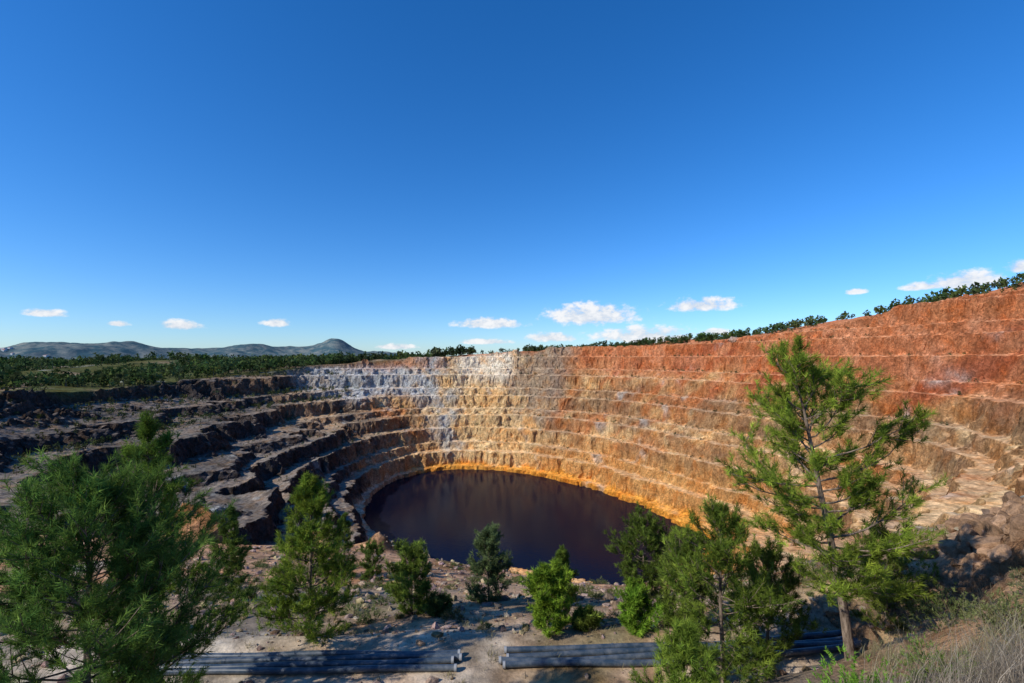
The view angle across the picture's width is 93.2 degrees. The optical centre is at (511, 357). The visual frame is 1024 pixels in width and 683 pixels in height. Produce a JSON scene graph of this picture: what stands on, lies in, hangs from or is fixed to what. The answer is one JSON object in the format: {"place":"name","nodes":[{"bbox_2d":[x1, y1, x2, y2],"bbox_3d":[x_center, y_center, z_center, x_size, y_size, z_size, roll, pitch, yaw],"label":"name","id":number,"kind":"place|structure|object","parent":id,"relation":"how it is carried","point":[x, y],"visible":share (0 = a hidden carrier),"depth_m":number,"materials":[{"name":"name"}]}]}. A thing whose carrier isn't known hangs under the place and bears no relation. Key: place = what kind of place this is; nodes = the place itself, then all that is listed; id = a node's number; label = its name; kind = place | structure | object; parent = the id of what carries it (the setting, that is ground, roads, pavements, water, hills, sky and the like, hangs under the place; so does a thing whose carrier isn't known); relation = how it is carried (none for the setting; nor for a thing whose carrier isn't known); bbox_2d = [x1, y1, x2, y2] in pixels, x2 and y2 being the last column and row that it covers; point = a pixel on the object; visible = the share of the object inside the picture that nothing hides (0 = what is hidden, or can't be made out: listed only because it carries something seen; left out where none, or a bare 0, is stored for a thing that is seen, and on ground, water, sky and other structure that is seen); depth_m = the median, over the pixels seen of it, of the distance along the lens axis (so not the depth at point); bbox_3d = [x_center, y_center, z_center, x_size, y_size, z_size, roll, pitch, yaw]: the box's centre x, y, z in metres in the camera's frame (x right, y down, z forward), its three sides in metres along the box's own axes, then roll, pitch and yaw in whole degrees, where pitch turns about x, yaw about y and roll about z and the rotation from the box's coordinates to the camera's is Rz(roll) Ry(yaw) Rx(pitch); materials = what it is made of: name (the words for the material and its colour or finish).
{"place":"outdoors","nodes":[
{"label":"outdoors","id":0,"kind":"place"},
{"bbox_2d":[0,341,272,359],"bbox_3d":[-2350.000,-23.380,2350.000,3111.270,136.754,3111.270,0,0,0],"label":"distant hills","id":1,"kind":"structure","parent":0,"point":[66,350],"depth_m":2396.05,"materials":[{"name":"grey stone"}]},
{"bbox_2d":[192,338,396,357],"bbox_3d":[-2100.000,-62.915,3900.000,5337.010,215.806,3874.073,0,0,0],"label":"distant hills","id":2,"kind":"structure","parent":0,"point":[331,346],"depth_m":3936.65,"materials":[{"name":"grey stone"}]},
{"bbox_2d":[0,282,1023,682],"bbox_3d":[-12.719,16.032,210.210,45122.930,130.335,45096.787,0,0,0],"label":"ground","id":3,"kind":"structure","parent":0,"point":[974,450],"depth_m":212.49,"materials":[{"name":"stone"}]},
{"bbox_2d":[0,347,48,356],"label":"village","id":4,"kind":"object","parent":3,"relation":"on","point":[3,349],"visible":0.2,"depth_m":2186.24,"materials":[{"name":"grey"}]},
{"bbox_2d":[0,446,239,682],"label":"pine tree","id":5,"kind":"object","parent":3,"relation":"on","point":[118,499],"visible":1,"depth_m":7.52,"materials":[{"name":"green plant"}]},
{"bbox_2d":[68,408,255,682],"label":"pine tree","id":6,"kind":"object","parent":3,"relation":"on","point":[146,430],"visible":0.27,"depth_m":12.08,"materials":[{"name":"green plant"}]},
{"bbox_2d":[0,347,446,390],"bbox_3d":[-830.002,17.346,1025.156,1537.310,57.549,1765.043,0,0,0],"label":"plateau woodland","id":7,"kind":"object","parent":3,"relation":"on","point":[206,364],"visible":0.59,"depth_m":369.29,"materials":[{"name":"green plant"}]},
{"bbox_2d":[199,505,259,600],"bbox_3d":[-13.165,9.139,22.538,3.072,4.703,1.872,0,0,16],"label":"pine tree","id":8,"kind":"object","parent":3,"relation":"on","point":[234,561],"visible":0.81,"depth_m":22.44,"materials":[{"name":"green plant"}]},
{"bbox_2d":[120,649,461,674],"bbox_3d":[-6.560,8.966,14.246,10.151,0.411,1.007,0,0,0],"label":"pipeline","id":9,"kind":"object","parent":3,"relation":"on","point":[307,662],"visible":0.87,"depth_m":14.11,"materials":[{"name":"metal"}]},
{"bbox_2d":[238,470,361,644],"bbox_3d":[-6.728,6.492,15.943,3.674,5.649,3.744,0,0,0],"label":"pine tree","id":10,"kind":"object","parent":3,"relation":"on","point":[286,582],"visible":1,"depth_m":15.71,"materials":[{"name":"green plant"}]},
{"bbox_2d":[326,512,359,576],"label":"pine tree","id":11,"kind":"object","parent":3,"relation":"on","point":[348,542],"visible":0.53,"depth_m":33.23,"materials":[{"name":"green plant"}]},
{"bbox_2d":[302,351,386,366],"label":"rim woodland","id":12,"kind":"object","parent":3,"relation":"on","point":[348,359],"visible":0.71,"depth_m":404.78,"materials":[{"name":"green plant"}]},
{"bbox_2d":[358,536,385,580],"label":"pine tree","id":13,"kind":"object","parent":3,"relation":"on","point":[370,565],"visible":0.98,"depth_m":32.30,"materials":[{"name":"green plant"}]},
{"bbox_2d":[380,537,440,615],"bbox_3d":[-3.994,8.787,19.210,2.328,3.293,2.570,0,0,0],"label":"pine tree","id":14,"kind":"object","parent":3,"relation":"on","point":[410,571],"visible":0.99,"depth_m":19.02,"materials":[{"name":"green plant"}]},
{"bbox_2d":[423,591,454,617],"bbox_3d":[-2.844,9.628,18.867,1.334,1.142,1.288,0,0,0],"label":"shrub","id":15,"kind":"object","parent":3,"relation":"on","point":[439,603],"visible":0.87,"depth_m":18.75,"materials":[{"name":"green plant"}]},
{"bbox_2d":[440,605,464,623],"bbox_3d":[-2.031,9.479,17.878,1.111,0.597,0.955,0,0,-39],"label":"green shrub","id":16,"kind":"object","parent":3,"relation":"on","point":[456,611],"visible":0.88,"depth_m":17.90,"materials":[{"name":"green plant"}]},
{"bbox_2d":[430,344,476,356],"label":"rim woodland","id":17,"kind":"object","parent":3,"relation":"on","point":[450,351],"visible":0.93,"depth_m":409.03,"materials":[{"name":"green plant"}]},
{"bbox_2d":[0,518,946,629],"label":"shrubs","id":18,"kind":"object","parent":3,"relation":"on","point":[363,618],"visible":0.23,"depth_m":22.93,"materials":[{"name":"green plant"}]},
{"bbox_2d":[0,527,946,678],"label":"dry grass","id":19,"kind":"structure","parent":3,"relation":"on","point":[265,559],"depth_m":27.15,"materials":[{"name":"beige plant"}]},
{"bbox_2d":[19,535,948,682],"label":"dry grass","id":20,"kind":"structure","parent":3,"relation":"on","point":[476,630],"depth_m":15.76,"materials":[{"name":"beige plant"}]},
{"bbox_2d":[464,521,513,603],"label":"pine tree","id":21,"kind":"object","parent":3,"relation":"on","point":[486,543],"visible":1,"depth_m":21.39,"materials":[{"name":"green plant"}]},
{"bbox_2d":[0,509,989,682],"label":"rock rubble","id":22,"kind":"object","parent":3,"relation":"on","point":[450,624],"visible":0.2,"depth_m":19.57,"materials":[{"name":"grey stone"}]},
{"bbox_2d":[0,296,1022,505],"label":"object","id":23,"kind":"object","parent":3,"relation":"on","point":[175,425],"visible":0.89,"depth_m":250.81,"materials":[{"name":"green plant"}]},
{"bbox_2d":[518,557,573,638],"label":"pine tree","id":24,"kind":"object","parent":3,"relation":"on","point":[548,595],"visible":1,"depth_m":15.80,"materials":[{"name":"green plant"}]},
{"bbox_2d":[540,546,582,609],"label":"pine tree","id":25,"kind":"object","parent":3,"relation":"on","point":[562,555],"visible":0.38,"depth_m":21.57,"materials":[{"name":"green plant"}]},
{"bbox_2d":[565,603,602,632],"bbox_3d":[2.376,8.809,16.148,1.350,1.236,1.254,0,0,-23],"label":"shrub","id":26,"kind":"object","parent":3,"relation":"on","point":[582,619],"visible":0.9,"depth_m":15.94,"materials":[{"name":"green plant"}]},
{"bbox_2d":[601,501,674,598],"bbox_3d":[5.994,9.542,23.153,3.692,4.806,3.695,0,0,17],"label":"pine tree","id":27,"kind":"object","parent":3,"relation":"on","point":[652,539],"visible":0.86,"depth_m":23.23,"materials":[{"name":"green plant"}]},
{"bbox_2d":[613,574,666,636],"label":"pine tree","id":28,"kind":"object","parent":3,"relation":"on","point":[635,605],"visible":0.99,"depth_m":15.82,"materials":[{"name":"green plant"}]},
{"bbox_2d":[628,615,722,682],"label":"pine tree","id":29,"kind":"object","parent":3,"relation":"on","point":[681,655],"visible":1,"depth_m":8.20,"materials":[{"name":"green plant"}]},
{"bbox_2d":[499,630,861,668],"bbox_3d":[5.369,8.661,14.465,11.537,0.561,1.141,0,0,-3],"label":"pipeline","id":30,"kind":"object","parent":3,"relation":"on","point":[640,654],"visible":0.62,"depth_m":14.34,"materials":[{"name":"metal"}]},
{"bbox_2d":[654,544,715,627],"bbox_3d":[5.702,7.616,15.933,1.992,3.033,2.443,0,0,0],"label":"pine tree","id":31,"kind":"object","parent":3,"relation":"on","point":[667,592],"visible":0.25,"depth_m":15.95,"materials":[{"name":"green plant"}]},
{"bbox_2d":[652,492,802,682],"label":"pine tree","id":32,"kind":"object","parent":3,"relation":"on","point":[748,600],"visible":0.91,"depth_m":12.39,"materials":[{"name":"green plant"}]},
{"bbox_2d":[480,273,1023,353],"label":"rim woodland","id":33,"kind":"object","parent":3,"relation":"on","point":[936,297],"visible":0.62,"depth_m":269.76,"materials":[{"name":"green plant"}]},
{"bbox_2d":[723,532,828,652],"bbox_3d":[7.640,7.098,14.426,2.815,3.709,2.603,0,0,-34],"label":"pine tree","id":34,"kind":"object","parent":3,"relation":"on","point":[770,555],"visible":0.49,"depth_m":14.12,"materials":[{"name":"green plant"}]},
{"bbox_2d":[714,331,953,661],"bbox_3d":[7.071,3.210,11.180,4.049,7.617,4.680,0,0,-44],"label":"pine tree","id":35,"kind":"object","parent":3,"relation":"on","point":[794,369],"visible":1,"depth_m":10.78,"materials":[{"name":"green plant"}]},
{"bbox_2d":[808,643,908,682],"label":"green shrub","id":36,"kind":"object","parent":3,"relation":"on","point":[854,679],"visible":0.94,"depth_m":6.76,"materials":[{"name":"green plant"}]},
{"bbox_2d":[843,516,942,633],"bbox_3d":[11.728,6.691,15.117,2.477,3.503,2.326,0,0,0],"label":"pine tree","id":37,"kind":"object","parent":3,"relation":"on","point":[879,530],"visible":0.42,"depth_m":14.74,"materials":[{"name":"green plant"}]},
{"bbox_2d":[873,563,922,620],"bbox_3d":[12.261,7.179,15.408,2.108,1.589,2.164,0,0,0],"label":"green shrub","id":38,"kind":"object","parent":3,"relation":"on","point":[898,591],"visible":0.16,"depth_m":14.94,"materials":[{"name":"green plant"}]},
{"bbox_2d":[794,491,1023,641],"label":"rock outcrop","id":39,"kind":"object","parent":3,"relation":"on","point":[1007,518],"visible":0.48,"depth_m":14.67,"materials":[{"name":"stone"}]},
{"bbox_2d":[855,591,1023,672],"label":"rock outcrop","id":40,"kind":"object","parent":3,"relation":"on","point":[865,642],"visible":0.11,"depth_m":10.49,"materials":[{"name":"stone"}]},
{"bbox_2d":[894,632,992,682],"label":"green shrub","id":41,"kind":"object","parent":3,"relation":"on","point":[924,657],"visible":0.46,"depth_m":7.54,"materials":[{"name":"green plant"}]},
{"bbox_2d":[896,582,994,632],"bbox_3d":[9.515,5.453,10.543,1.881,1.054,1.821,0,0,0],"label":"green shrub","id":42,"kind":"object","parent":3,"relation":"on","point":[930,607],"visible":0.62,"depth_m":10.66,"materials":[{"name":"green plant"}]},
{"bbox_2d":[959,585,1023,640],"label":"green shrub","id":43,"kind":"object","parent":3,"relation":"on","point":[1004,604],"visible":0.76,"depth_m":9.02,"materials":[{"name":"green plant"}]},
{"bbox_2d":[987,625,1023,675],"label":"green shrub","id":44,"kind":"object","parent":3,"relation":"on","point":[1007,641],"visible":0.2,"depth_m":7.20,"materials":[{"name":"green plant"}]},
{"bbox_2d":[1006,567,1023,596],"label":"green shrub","id":45,"kind":"object","parent":3,"relation":"on","point":[1016,584],"visible":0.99,"depth_m":10.63,"materials":[{"name":"green plant"}]},
{"bbox_2d":[0,0,1023,355],"label":"sky","id":46,"kind":"structure","parent":0,"point":[392,176],"materials":[{"name":"blue"}]},
{"bbox_2d":[364,469,709,584],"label":"lake","id":47,"kind":"structure","parent":0,"point":[443,514],"depth_m":227.59,"materials":[{"name":"black liquid"}]},
{"bbox_2d":[764,547,1023,682],"bbox_3d":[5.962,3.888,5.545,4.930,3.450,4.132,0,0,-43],"label":"dry grass","id":48,"kind":"structure","parent":0,"point":[1006,673],"depth_m":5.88,"materials":[{"name":"beige plant"}]}
]}

